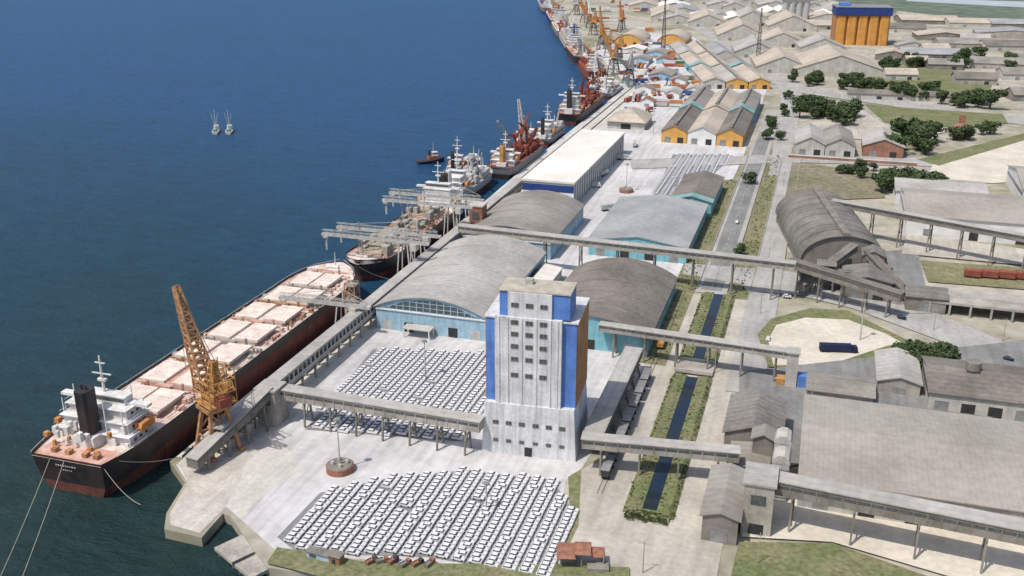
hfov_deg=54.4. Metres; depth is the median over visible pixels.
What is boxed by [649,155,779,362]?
roadside weeds
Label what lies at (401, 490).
parked car
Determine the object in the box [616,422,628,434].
hopper wagon
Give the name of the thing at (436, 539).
parked car
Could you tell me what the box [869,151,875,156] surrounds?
door
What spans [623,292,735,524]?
canal weeds
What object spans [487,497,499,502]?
parked car
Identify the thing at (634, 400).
hopper wagon
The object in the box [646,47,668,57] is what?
gable warehouse
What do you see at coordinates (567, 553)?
rough shelter
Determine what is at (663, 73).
gable warehouse
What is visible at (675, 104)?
shipping container
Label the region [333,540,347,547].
parked car
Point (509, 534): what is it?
parked car
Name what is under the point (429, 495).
parked car
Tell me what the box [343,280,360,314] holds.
scaffold tower
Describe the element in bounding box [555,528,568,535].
parked car
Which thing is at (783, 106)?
tree
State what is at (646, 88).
gable warehouse
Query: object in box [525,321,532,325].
window
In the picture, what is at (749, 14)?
gable warehouse
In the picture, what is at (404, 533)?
parked car
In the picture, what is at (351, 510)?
parked car
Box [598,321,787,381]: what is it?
conveyor gallery
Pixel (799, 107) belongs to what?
tree
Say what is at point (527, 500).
parked car
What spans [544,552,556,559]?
parked car
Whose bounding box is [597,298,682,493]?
railway track
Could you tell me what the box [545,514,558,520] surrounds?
parked car
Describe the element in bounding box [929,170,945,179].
tree
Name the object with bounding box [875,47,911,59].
gable warehouse
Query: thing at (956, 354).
tree
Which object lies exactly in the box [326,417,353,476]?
lamp mast
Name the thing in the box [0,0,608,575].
water
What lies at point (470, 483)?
parked car
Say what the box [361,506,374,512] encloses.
parked car
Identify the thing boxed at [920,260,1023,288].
lawn
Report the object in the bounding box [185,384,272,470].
conveyor gallery
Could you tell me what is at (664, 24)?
lattice mast
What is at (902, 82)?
tree
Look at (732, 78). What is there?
gable warehouse
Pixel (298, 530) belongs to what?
parked car
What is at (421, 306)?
arched window
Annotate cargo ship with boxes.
[443,150,492,201]
[537,0,557,13]
[546,0,567,26]
[551,6,571,38]
[556,71,603,125]
[559,11,584,49]
[565,29,587,66]
[578,42,605,80]
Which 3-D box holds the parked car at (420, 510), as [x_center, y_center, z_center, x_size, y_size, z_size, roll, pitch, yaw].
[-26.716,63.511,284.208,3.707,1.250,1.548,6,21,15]
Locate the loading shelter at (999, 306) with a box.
[922,295,1023,322]
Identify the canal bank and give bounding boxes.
[622,373,712,523]
[678,292,735,364]
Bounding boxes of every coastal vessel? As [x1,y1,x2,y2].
[534,104,564,147]
[588,57,603,90]
[598,65,622,99]
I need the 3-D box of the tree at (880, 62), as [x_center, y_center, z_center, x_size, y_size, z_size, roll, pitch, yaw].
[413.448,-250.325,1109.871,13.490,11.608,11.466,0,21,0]
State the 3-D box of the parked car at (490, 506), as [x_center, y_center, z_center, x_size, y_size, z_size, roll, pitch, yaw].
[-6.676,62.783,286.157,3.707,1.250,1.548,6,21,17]
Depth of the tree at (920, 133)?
716.09 m
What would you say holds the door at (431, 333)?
in the arched warehouse at (450, 289)
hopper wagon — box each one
[600,454,615,478]
[608,451,617,461]
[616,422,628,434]
[622,407,635,428]
[628,393,640,413]
[634,380,646,399]
[640,367,651,386]
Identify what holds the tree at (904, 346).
on the ground at (886, 240)
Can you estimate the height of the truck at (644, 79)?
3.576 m
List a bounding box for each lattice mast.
[661,1,665,48]
[756,8,762,54]
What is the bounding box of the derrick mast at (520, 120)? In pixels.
[496,99,537,147]
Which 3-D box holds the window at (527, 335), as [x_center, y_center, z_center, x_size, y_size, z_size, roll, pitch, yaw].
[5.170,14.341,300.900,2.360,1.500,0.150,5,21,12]
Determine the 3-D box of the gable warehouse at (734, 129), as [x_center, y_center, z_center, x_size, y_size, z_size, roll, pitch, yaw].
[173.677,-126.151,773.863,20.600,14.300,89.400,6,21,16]
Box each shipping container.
[654,98,667,101]
[654,102,667,105]
[664,60,674,62]
[664,63,674,65]
[669,100,682,103]
[669,103,681,105]
[675,84,686,86]
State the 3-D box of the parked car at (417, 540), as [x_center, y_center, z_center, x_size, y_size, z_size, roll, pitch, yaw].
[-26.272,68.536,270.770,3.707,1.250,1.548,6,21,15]
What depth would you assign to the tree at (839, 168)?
655.20 m
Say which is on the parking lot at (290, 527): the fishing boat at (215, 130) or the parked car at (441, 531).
the parked car at (441, 531)
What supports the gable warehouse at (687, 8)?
on the ground at (886, 240)
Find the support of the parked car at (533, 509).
on the parking lot at (290, 527)
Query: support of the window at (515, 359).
in the grain silo at (536, 333)
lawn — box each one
[267,547,628,575]
[731,542,925,575]
[758,308,928,366]
[862,66,991,91]
[865,104,1007,126]
[918,133,1023,165]
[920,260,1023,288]
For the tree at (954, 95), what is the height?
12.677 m
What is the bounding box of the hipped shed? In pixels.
[606,106,653,129]
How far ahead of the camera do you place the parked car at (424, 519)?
279.06 m
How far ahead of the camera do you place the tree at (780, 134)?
752.66 m
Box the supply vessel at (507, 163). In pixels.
[488,113,543,179]
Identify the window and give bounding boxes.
[386,301,475,317]
[472,212,478,219]
[511,302,518,307]
[511,320,517,324]
[511,332,517,336]
[511,344,517,348]
[511,356,517,361]
[511,372,517,377]
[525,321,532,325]
[525,333,532,337]
[525,345,532,349]
[525,358,532,362]
[525,374,532,378]
[526,304,532,308]
[539,334,546,338]
[539,346,546,351]
[539,359,546,364]
[539,375,546,379]
[540,305,547,309]
[540,322,546,327]
[750,495,765,506]
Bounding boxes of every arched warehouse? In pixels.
[373,234,546,340]
[461,190,584,259]
[565,257,677,355]
[615,29,650,44]
[657,29,691,44]
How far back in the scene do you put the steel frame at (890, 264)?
456.26 m
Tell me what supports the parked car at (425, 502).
on the parking lot at (290, 527)
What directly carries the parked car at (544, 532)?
on the parking lot at (290, 527)
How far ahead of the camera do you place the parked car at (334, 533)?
273.32 m
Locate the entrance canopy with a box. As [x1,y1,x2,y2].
[402,323,434,340]
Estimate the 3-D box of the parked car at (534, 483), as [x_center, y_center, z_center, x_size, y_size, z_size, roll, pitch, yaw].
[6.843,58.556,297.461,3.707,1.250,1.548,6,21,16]
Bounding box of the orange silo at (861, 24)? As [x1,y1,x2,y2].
[830,2,893,45]
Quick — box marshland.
[832,0,1023,18]
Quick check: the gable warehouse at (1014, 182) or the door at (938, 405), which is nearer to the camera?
the door at (938, 405)
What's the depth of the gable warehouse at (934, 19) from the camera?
1572.71 m
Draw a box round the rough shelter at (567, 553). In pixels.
[557,541,608,571]
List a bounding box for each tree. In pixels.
[733,242,747,253]
[741,170,756,183]
[761,128,773,138]
[766,119,776,127]
[775,130,786,140]
[780,103,787,109]
[781,108,789,115]
[782,92,790,98]
[787,68,798,81]
[790,93,807,105]
[791,99,810,117]
[804,75,815,86]
[807,105,821,118]
[808,95,827,109]
[811,70,824,84]
[812,96,835,116]
[813,76,824,84]
[813,99,836,115]
[823,104,839,117]
[827,104,850,121]
[835,164,845,172]
[837,79,847,89]
[837,100,851,107]
[838,80,850,88]
[838,108,857,124]
[840,73,852,85]
[843,164,856,173]
[845,76,861,87]
[846,97,864,113]
[850,73,861,86]
[853,158,867,167]
[853,166,869,177]
[855,78,869,88]
[860,76,875,88]
[868,77,884,88]
[868,162,878,170]
[871,173,893,192]
[877,59,884,66]
[879,166,898,172]
[881,64,894,67]
[882,168,909,190]
[883,55,894,64]
[883,132,914,145]
[888,82,902,93]
[890,116,908,136]
[891,341,911,350]
[892,58,901,67]
[894,165,916,173]
[899,81,909,86]
[902,86,917,97]
[905,57,918,67]
[905,339,921,351]
[907,116,922,125]
[907,122,937,136]
[907,168,928,177]
[908,170,919,178]
[908,349,921,355]
[912,128,930,150]
[912,351,921,358]
[913,349,932,356]
[915,137,937,153]
[915,339,931,350]
[916,56,926,66]
[917,81,929,90]
[917,172,936,179]
[917,353,923,368]
[918,90,929,98]
[920,120,942,128]
[926,80,941,88]
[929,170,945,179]
[929,345,944,356]
[930,127,944,140]
[932,340,943,348]
[933,350,954,358]
[935,90,948,103]
[939,342,959,358]
[944,126,964,139]
[947,57,959,62]
[948,351,961,359]
[949,92,964,105]
[952,54,965,58]
[954,98,967,107]
[955,50,966,56]
[956,94,974,106]
[959,47,971,58]
[960,124,976,140]
[961,89,971,93]
[963,58,973,67]
[969,94,983,107]
[971,46,987,56]
[971,88,982,93]
[974,124,989,134]
[975,89,1008,108]
[982,120,1001,133]
[1003,59,1017,66]
[1004,52,1019,57]
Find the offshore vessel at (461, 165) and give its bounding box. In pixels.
[444,137,479,170]
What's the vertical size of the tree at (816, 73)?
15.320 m
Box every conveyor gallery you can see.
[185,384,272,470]
[207,178,522,450]
[279,383,484,455]
[457,223,796,299]
[581,431,740,479]
[583,346,642,433]
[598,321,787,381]
[775,471,1023,573]
[788,257,904,317]
[797,242,858,293]
[799,269,883,292]
[831,198,1023,269]
[863,248,904,298]
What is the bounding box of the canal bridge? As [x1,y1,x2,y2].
[674,356,714,375]
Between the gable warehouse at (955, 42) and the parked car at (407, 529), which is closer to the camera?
the parked car at (407, 529)
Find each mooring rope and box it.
[1,459,49,574]
[23,461,63,574]
[104,469,140,504]
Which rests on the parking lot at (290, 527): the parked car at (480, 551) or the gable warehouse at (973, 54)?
the parked car at (480, 551)
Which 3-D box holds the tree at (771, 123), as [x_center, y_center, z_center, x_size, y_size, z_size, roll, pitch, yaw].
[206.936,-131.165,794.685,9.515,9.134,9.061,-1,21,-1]
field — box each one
[785,162,884,198]
[795,110,947,139]
[930,141,1023,182]
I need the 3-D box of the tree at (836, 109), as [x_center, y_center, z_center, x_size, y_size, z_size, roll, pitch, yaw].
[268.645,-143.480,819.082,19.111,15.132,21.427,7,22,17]
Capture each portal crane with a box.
[172,285,245,462]
[571,0,580,14]
[579,4,598,35]
[580,0,588,22]
[585,0,593,27]
[596,6,607,49]
[596,29,626,61]
[600,19,615,57]
[600,29,620,75]
[612,53,636,87]
[617,0,625,32]
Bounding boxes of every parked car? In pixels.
[283,536,297,543]
[287,532,300,538]
[290,527,304,534]
[294,524,307,530]
[295,543,308,549]
[297,520,311,527]
[298,539,312,545]
[300,516,314,522]
[302,534,316,541]
[304,513,317,519]
[305,531,319,537]
[307,509,320,515]
[309,527,322,533]
[312,506,324,511]
[312,523,326,529]
[313,502,327,507]
[314,542,328,548]
[316,519,329,525]
[317,498,330,504]
[317,538,331,544]
[319,515,332,521]
[321,495,333,501]
[321,534,335,540]
[322,512,335,518]
[323,491,336,497]
[324,530,338,536]
[325,508,338,514]
[327,526,341,532]
[328,504,342,510]
[329,545,343,550]
[331,501,345,507]
[331,522,344,529]
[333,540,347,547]
[334,518,347,524]
[335,497,348,503]
[336,537,350,543]
[337,494,350,500]
[337,514,350,521]
[339,533,353,539]
[341,490,353,496]
[341,511,353,517]
[343,507,356,513]
[343,528,356,535]
[346,503,359,509]
[346,525,359,531]
[346,548,359,555]
[349,500,362,506]
[349,521,362,527]
[349,543,363,550]
[352,497,365,502]
[352,517,365,523]
[352,539,366,546]
[355,513,368,520]
[355,535,368,542]
[356,493,368,499]
[358,490,370,495]
[358,510,371,516]
[359,531,372,538]
[361,486,373,492]
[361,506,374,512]
[361,527,374,534]
[364,546,378,554]
[365,503,377,509]
[366,524,378,530]
[367,499,380,505]
[367,520,380,526]
[368,542,382,549]
[370,496,382,501]
[370,538,384,545]
[371,517,383,522]
[372,492,385,498]
[373,512,386,519]
[373,534,387,541]
[375,489,388,494]
[377,509,389,515]
[377,530,390,537]
[379,505,392,511]
[380,527,393,533]
[381,501,394,507]
[382,523,396,529]
[383,545,397,553]
[385,498,397,504]
[385,519,398,525]
[386,541,400,548]
[387,495,400,500]
[388,515,401,521]
[389,537,403,544]
[390,491,402,497]
[391,511,404,518]
[392,533,406,540]
[393,488,405,493]
[394,508,407,514]
[395,484,408,490]
[395,530,408,536]
[398,526,411,532]
[399,501,412,507]
[400,522,414,528]
[400,549,413,556]
[402,498,415,503]
[402,544,416,551]
[403,518,416,524]
[405,494,417,499]
[405,540,419,547]
[407,490,420,496]
[407,515,419,520]
[408,537,422,543]
[409,511,422,517]
[410,487,422,493]
[411,532,425,539]
[412,483,425,489]
[412,507,424,513]
[413,528,427,535]
[414,503,427,509]
[416,525,430,531]
[417,500,429,506]
[418,547,432,555]
[419,496,432,502]
[419,521,432,527]
[421,517,435,523]
[421,543,435,550]
[422,493,434,499]
[424,513,437,519]
[424,539,437,546]
[425,489,437,495]
[426,510,440,516]
[427,486,439,491]
[427,536,440,542]
[429,483,442,488]
[429,506,442,512]
[429,531,443,538]
[431,502,444,508]
[432,528,445,534]
[434,499,447,505]
[434,524,448,530]
[434,550,448,558]
[437,495,449,501]
[437,520,450,526]
[437,546,451,553]
[439,492,452,498]
[440,516,453,522]
[440,542,454,549]
[442,488,454,494]
[442,512,455,518]
[442,538,456,545]
[444,485,456,491]
[444,509,457,515]
[445,534,459,541]
[446,482,458,487]
[447,505,460,511]
[448,530,461,537]
[449,501,462,507]
[450,526,464,533]
[451,554,465,561]
[452,498,464,504]
[453,522,466,529]
[454,494,466,500]
[454,550,468,556]
[455,519,468,525]
[456,491,469,497]
[456,545,470,552]
[458,515,470,521]
[459,487,471,493]
[459,542,472,548]
[460,511,473,518]
[461,484,473,490]
[461,537,475,544]
[462,508,475,514]
[463,481,475,486]
[464,504,477,510]
[464,533,477,540]
[466,529,479,536]
[467,500,479,506]
[468,525,482,532]
[468,557,482,563]
[470,552,484,559]
[471,493,484,500]
[471,522,484,528]
[473,518,486,524]
[473,548,487,555]
[474,490,484,495]
[475,487,488,492]
[475,514,488,520]
[475,544,489,551]
[477,540,491,547]
[478,483,490,489]
[478,511,491,517]
[480,507,493,512]
[480,536,493,543]
[482,503,495,509]
[482,532,496,539]
[484,500,497,505]
[484,528,498,535]
[484,560,498,566]
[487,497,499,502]
[487,524,500,531]
[487,556,501,563]
[489,492,501,498]
[489,520,502,527]
[489,552,503,558]
[490,489,503,495]
[491,517,504,523]
[491,547,505,554]
[492,486,505,491]
[493,513,506,519]
[493,543,507,550]
[495,483,507,488]
[495,509,508,516]
[496,539,510,546]
[497,506,510,512]
[498,536,512,542]
[500,502,512,508]
[501,499,514,504]
[501,531,514,538]
[501,563,516,570]
[502,527,516,533]
[504,495,516,501]
[504,559,518,565]
[505,492,518,498]
[505,523,518,530]
[506,554,520,561]
[507,519,520,526]
[508,489,520,494]
[508,550,522,557]
[509,485,522,490]
[509,516,522,522]
[510,546,524,553]
[511,512,524,518]
[512,482,524,487]
[512,542,526,549]
[513,508,526,514]
[514,538,528,544]
[515,505,528,511]
[516,534,530,540]
[517,501,530,507]
[518,566,532,573]
[519,498,532,503]
[519,530,532,536]
[520,562,534,569]
[521,494,533,500]
[521,526,534,533]
[523,491,535,496]
[523,522,536,528]
[523,558,537,564]
[524,519,538,524]
[525,488,537,493]
[525,553,539,560]
[527,484,539,489]
[527,515,540,521]
[527,549,540,556]
[528,481,540,486]
[529,512,542,517]
[529,545,543,552]
[530,507,543,513]
[531,541,544,548]
[532,504,545,510]
[534,538,547,544]
[535,500,547,506]
[535,533,548,539]
[536,497,549,502]
[536,570,550,575]
[537,529,550,536]
[538,493,550,499]
[538,565,552,572]
[539,525,552,532]
[540,490,552,496]
[540,521,554,527]
[540,561,554,567]
[542,487,554,492]
[542,557,556,563]
[543,483,556,488]
[543,517,556,524]
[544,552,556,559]
[545,480,557,485]
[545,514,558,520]
[546,548,556,554]
[547,510,559,516]
[548,507,561,512]
[548,544,556,549]
[550,503,563,509]
[550,540,559,544]
[551,536,565,541]
[552,500,564,505]
[553,496,566,502]
[553,532,567,538]
[555,492,567,498]
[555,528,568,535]
[557,524,570,530]
[559,520,572,527]
[560,517,574,522]
[562,513,575,519]
[564,509,577,515]
[565,506,578,512]
[1003,355,1013,360]
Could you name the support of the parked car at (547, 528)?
on the parking lot at (290, 527)
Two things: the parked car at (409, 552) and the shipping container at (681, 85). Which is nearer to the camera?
the parked car at (409, 552)
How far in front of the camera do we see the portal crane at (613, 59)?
1064.06 m
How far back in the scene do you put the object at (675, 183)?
661.37 m
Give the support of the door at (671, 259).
in the gable warehouse at (666, 220)
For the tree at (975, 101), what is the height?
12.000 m
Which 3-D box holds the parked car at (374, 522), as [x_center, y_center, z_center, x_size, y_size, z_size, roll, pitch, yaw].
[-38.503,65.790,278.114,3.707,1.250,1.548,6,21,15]
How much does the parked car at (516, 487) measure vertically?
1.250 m
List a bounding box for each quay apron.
[172,343,346,531]
[177,86,637,457]
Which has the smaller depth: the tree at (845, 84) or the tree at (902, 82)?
the tree at (902, 82)
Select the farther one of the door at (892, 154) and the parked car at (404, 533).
the door at (892, 154)
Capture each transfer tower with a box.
[253,379,287,426]
[469,201,487,223]
[740,461,778,538]
[776,346,806,387]
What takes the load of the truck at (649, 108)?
on the yard at (276, 511)
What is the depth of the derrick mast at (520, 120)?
692.65 m
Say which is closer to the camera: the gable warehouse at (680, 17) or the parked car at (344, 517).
the parked car at (344, 517)
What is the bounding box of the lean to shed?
[534,263,562,280]
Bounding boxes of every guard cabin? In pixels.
[304,545,330,561]
[327,549,345,565]
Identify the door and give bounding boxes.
[383,320,391,329]
[404,322,413,332]
[426,325,434,334]
[448,327,457,337]
[471,330,479,340]
[524,447,531,456]
[588,339,594,349]
[596,248,604,255]
[620,251,628,257]
[621,124,630,128]
[644,254,652,260]
[664,137,670,142]
[669,256,677,262]
[677,137,682,143]
[691,138,696,143]
[705,139,711,144]
[710,528,727,543]
[720,140,725,145]
[733,141,738,146]
[748,523,762,534]
[799,149,805,154]
[812,503,827,510]
[813,150,819,154]
[829,150,835,155]
[836,259,851,268]
[844,151,850,156]
[849,290,859,298]
[857,512,873,517]
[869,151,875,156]
[872,295,882,300]
[889,152,896,157]
[892,387,905,394]
[919,303,931,311]
[923,229,930,235]
[934,400,948,410]
[960,404,975,414]
[968,232,977,240]
[987,407,1002,418]
[1014,410,1023,421]
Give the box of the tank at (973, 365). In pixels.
[965,358,981,373]
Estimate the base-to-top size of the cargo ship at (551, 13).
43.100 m
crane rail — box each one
[182,86,632,457]
[225,92,634,443]
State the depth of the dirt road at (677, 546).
275.94 m
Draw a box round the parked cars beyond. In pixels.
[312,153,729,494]
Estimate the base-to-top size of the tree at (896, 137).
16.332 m
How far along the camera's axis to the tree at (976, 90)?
907.53 m
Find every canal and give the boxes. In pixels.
[642,376,697,510]
[693,294,722,358]
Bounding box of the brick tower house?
[952,114,966,139]
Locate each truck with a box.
[364,555,377,564]
[375,555,388,563]
[386,554,398,564]
[399,557,411,567]
[411,557,424,566]
[423,557,435,567]
[592,181,600,186]
[600,203,614,210]
[601,169,607,176]
[617,154,630,159]
[639,78,649,82]
[645,106,652,111]
[650,76,658,80]
[657,340,665,348]
[683,90,692,94]
[691,80,699,83]
[819,342,857,353]
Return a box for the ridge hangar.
[775,187,886,268]
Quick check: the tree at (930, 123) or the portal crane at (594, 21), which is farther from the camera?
the portal crane at (594, 21)
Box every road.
[558,464,720,575]
[603,294,746,575]
[615,0,801,174]
[630,154,932,168]
[683,263,1003,346]
[701,132,771,290]
[725,162,799,391]
[789,85,1023,124]
[902,234,1023,264]
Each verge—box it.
[565,469,580,542]
[640,180,737,365]
[728,163,777,299]
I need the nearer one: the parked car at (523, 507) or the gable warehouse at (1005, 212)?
the parked car at (523, 507)
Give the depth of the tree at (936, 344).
383.66 m
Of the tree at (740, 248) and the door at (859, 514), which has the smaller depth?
the door at (859, 514)
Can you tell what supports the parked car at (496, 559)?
on the parking lot at (290, 527)
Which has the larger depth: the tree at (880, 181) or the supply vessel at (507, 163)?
the supply vessel at (507, 163)
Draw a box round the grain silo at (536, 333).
[482,277,589,461]
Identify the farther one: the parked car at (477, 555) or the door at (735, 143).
the door at (735, 143)
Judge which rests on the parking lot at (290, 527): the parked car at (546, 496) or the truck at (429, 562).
the parked car at (546, 496)
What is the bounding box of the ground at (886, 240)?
[164,0,1023,575]
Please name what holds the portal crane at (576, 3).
on the ground at (886, 240)
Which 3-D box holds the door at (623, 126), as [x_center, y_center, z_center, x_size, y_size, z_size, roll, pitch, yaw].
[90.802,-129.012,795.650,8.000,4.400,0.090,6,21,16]
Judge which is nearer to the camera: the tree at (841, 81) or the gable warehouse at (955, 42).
the tree at (841, 81)
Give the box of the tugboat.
[416,149,443,164]
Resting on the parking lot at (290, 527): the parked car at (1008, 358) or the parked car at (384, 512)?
the parked car at (384, 512)
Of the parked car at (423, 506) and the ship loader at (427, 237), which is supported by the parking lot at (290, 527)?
the parked car at (423, 506)
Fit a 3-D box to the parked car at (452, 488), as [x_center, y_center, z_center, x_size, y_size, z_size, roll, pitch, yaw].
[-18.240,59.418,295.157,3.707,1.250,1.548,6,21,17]
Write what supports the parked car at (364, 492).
on the parking lot at (290, 527)
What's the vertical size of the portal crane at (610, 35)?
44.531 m
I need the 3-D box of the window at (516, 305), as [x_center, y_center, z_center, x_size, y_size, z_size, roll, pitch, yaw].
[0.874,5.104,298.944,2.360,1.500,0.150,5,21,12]
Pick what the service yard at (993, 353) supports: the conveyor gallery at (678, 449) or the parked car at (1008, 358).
the parked car at (1008, 358)
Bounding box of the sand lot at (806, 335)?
[768,317,899,364]
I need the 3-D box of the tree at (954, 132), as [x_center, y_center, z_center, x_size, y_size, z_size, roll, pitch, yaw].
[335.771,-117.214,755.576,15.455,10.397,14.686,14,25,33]
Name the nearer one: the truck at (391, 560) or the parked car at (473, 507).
the truck at (391, 560)
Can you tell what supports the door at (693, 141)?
in the gable warehouse at (705, 127)
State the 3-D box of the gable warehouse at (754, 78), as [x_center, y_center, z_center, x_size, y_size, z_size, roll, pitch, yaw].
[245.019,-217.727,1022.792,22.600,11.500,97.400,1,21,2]
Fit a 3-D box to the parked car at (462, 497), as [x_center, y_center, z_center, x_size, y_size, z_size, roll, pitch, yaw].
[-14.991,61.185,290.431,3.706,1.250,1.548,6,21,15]
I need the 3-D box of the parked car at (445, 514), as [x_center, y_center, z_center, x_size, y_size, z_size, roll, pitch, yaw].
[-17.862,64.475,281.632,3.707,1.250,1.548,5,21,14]
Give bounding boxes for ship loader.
[278,290,371,331]
[321,228,429,272]
[336,221,441,262]
[382,193,472,235]
[389,187,484,225]
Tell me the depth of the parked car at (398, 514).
281.64 m
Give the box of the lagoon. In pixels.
[907,0,1023,6]
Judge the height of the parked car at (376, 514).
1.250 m
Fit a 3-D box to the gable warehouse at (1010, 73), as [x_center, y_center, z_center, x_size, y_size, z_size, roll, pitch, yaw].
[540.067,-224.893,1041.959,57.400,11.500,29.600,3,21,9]
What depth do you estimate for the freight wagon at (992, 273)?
465.75 m
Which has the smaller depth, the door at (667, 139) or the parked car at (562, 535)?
the parked car at (562, 535)
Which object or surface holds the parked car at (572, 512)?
on the parking lot at (290, 527)
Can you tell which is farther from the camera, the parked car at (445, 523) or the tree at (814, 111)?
the tree at (814, 111)
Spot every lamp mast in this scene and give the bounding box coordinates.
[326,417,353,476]
[421,339,427,377]
[482,480,489,507]
[619,163,632,193]
[859,299,867,339]
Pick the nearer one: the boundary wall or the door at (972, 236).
the door at (972, 236)
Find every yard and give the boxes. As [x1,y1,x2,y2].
[176,33,766,563]
[736,276,1023,312]
[739,340,1023,465]
[742,498,1023,575]
[816,250,924,304]
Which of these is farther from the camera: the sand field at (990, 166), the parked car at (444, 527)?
the sand field at (990, 166)
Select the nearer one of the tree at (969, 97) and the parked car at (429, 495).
the parked car at (429, 495)
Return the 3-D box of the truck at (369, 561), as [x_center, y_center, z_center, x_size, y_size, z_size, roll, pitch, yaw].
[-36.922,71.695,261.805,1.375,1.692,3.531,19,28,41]
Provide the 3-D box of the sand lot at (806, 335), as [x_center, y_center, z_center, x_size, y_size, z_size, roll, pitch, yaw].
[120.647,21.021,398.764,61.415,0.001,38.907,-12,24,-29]
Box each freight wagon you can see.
[964,268,981,278]
[981,268,998,279]
[998,269,1015,279]
[1015,270,1023,279]
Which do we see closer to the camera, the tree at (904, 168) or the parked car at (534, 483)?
the parked car at (534, 483)
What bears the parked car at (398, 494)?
on the parking lot at (290, 527)
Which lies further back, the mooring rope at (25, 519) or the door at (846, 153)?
the door at (846, 153)
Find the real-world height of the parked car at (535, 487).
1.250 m
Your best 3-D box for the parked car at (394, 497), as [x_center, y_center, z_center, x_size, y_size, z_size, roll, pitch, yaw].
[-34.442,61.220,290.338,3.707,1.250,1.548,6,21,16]
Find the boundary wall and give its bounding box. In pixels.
[788,154,916,165]
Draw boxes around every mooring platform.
[214,534,254,567]
[234,554,268,575]
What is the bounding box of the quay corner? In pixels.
[170,444,249,532]
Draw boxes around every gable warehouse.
[588,194,708,263]
[621,75,635,84]
[624,44,647,53]
[628,0,658,9]
[629,54,652,63]
[634,83,653,93]
[640,96,655,106]
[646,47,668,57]
[648,67,677,80]
[650,4,666,15]
[650,4,681,20]
[655,54,675,63]
[658,0,689,5]
[661,9,690,23]
[661,104,701,143]
[663,86,683,98]
[669,41,696,57]
[669,74,688,85]
[672,3,699,12]
[672,170,724,215]
[678,86,714,110]
[679,51,710,72]
[685,83,702,94]
[687,0,709,3]
[687,8,727,26]
[687,40,714,54]
[687,106,728,144]
[690,64,725,88]
[699,51,729,66]
[699,463,744,545]
[702,87,738,111]
[705,0,728,8]
[705,41,734,54]
[711,63,747,88]
[713,9,726,16]
[714,17,763,40]
[716,107,753,146]
[718,51,750,67]
[722,389,787,449]
[723,0,744,10]
[724,11,738,20]
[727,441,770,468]
[729,88,761,122]
[731,35,774,57]
[732,64,770,88]
[734,6,768,25]
[743,0,754,4]
[750,46,801,73]
[750,423,776,463]
[753,0,781,8]
[756,5,778,13]
[756,27,801,47]
[763,12,773,16]
[764,10,817,31]
[773,5,788,11]
[793,44,882,76]
[794,122,824,155]
[795,34,845,52]
[797,394,1023,527]
[805,371,875,401]
[807,20,831,29]
[809,10,831,19]
[810,1,821,8]
[810,5,831,12]
[811,0,828,3]
[820,0,838,5]
[823,123,856,156]
[842,263,893,300]
[846,88,974,102]
[861,127,904,158]
[861,244,885,262]
[874,347,923,395]
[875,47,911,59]
[882,68,918,79]
[889,22,926,32]
[892,177,988,203]
[893,15,957,24]
[894,40,921,47]
[898,47,958,57]
[899,188,1023,244]
[902,55,928,65]
[903,284,948,314]
[911,28,965,39]
[919,43,949,47]
[921,355,1023,421]
[926,58,963,69]
[931,37,995,48]
[944,17,1006,26]
[950,71,998,84]
[952,48,978,55]
[959,33,990,37]
[968,56,1023,68]
[972,26,1023,38]
[979,40,1023,50]
[988,18,1023,27]
[996,67,1023,79]
[1003,87,1023,100]
[1005,51,1023,57]
[1005,165,1023,195]
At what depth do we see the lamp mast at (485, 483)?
282.44 m
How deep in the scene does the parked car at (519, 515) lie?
281.44 m
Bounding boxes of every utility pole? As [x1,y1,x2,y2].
[639,540,648,572]
[755,533,765,562]
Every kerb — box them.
[696,156,747,288]
[727,157,767,291]
[749,157,782,293]
[778,161,800,296]
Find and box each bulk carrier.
[31,252,354,497]
[345,161,463,281]
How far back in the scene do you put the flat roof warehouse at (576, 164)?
626.67 m
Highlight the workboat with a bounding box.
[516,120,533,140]
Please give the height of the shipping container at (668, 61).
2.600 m
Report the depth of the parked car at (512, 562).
260.80 m
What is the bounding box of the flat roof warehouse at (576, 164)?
[521,129,624,200]
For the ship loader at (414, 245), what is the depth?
460.29 m
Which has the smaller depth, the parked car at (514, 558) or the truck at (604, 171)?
the parked car at (514, 558)
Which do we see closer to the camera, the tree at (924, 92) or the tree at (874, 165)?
the tree at (874, 165)
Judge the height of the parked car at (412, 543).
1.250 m
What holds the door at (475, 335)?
in the arched warehouse at (450, 289)
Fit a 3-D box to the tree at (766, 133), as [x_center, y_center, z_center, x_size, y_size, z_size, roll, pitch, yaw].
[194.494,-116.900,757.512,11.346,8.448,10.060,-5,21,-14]
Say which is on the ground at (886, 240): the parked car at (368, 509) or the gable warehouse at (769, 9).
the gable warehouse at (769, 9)
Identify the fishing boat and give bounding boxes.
[211,114,219,134]
[224,110,232,134]
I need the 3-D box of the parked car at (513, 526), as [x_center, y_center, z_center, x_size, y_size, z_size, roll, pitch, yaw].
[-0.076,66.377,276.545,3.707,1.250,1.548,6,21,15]
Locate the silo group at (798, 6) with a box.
[782,0,810,19]
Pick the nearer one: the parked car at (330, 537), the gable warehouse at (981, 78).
the parked car at (330, 537)
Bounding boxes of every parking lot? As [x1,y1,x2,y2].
[278,471,568,563]
[306,349,485,440]
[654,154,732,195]
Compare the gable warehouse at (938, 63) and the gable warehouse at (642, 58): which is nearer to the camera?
the gable warehouse at (938, 63)
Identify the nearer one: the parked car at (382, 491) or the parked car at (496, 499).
the parked car at (496, 499)
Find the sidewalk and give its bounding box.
[695,109,780,294]
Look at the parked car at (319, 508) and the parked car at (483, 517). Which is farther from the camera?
the parked car at (319, 508)

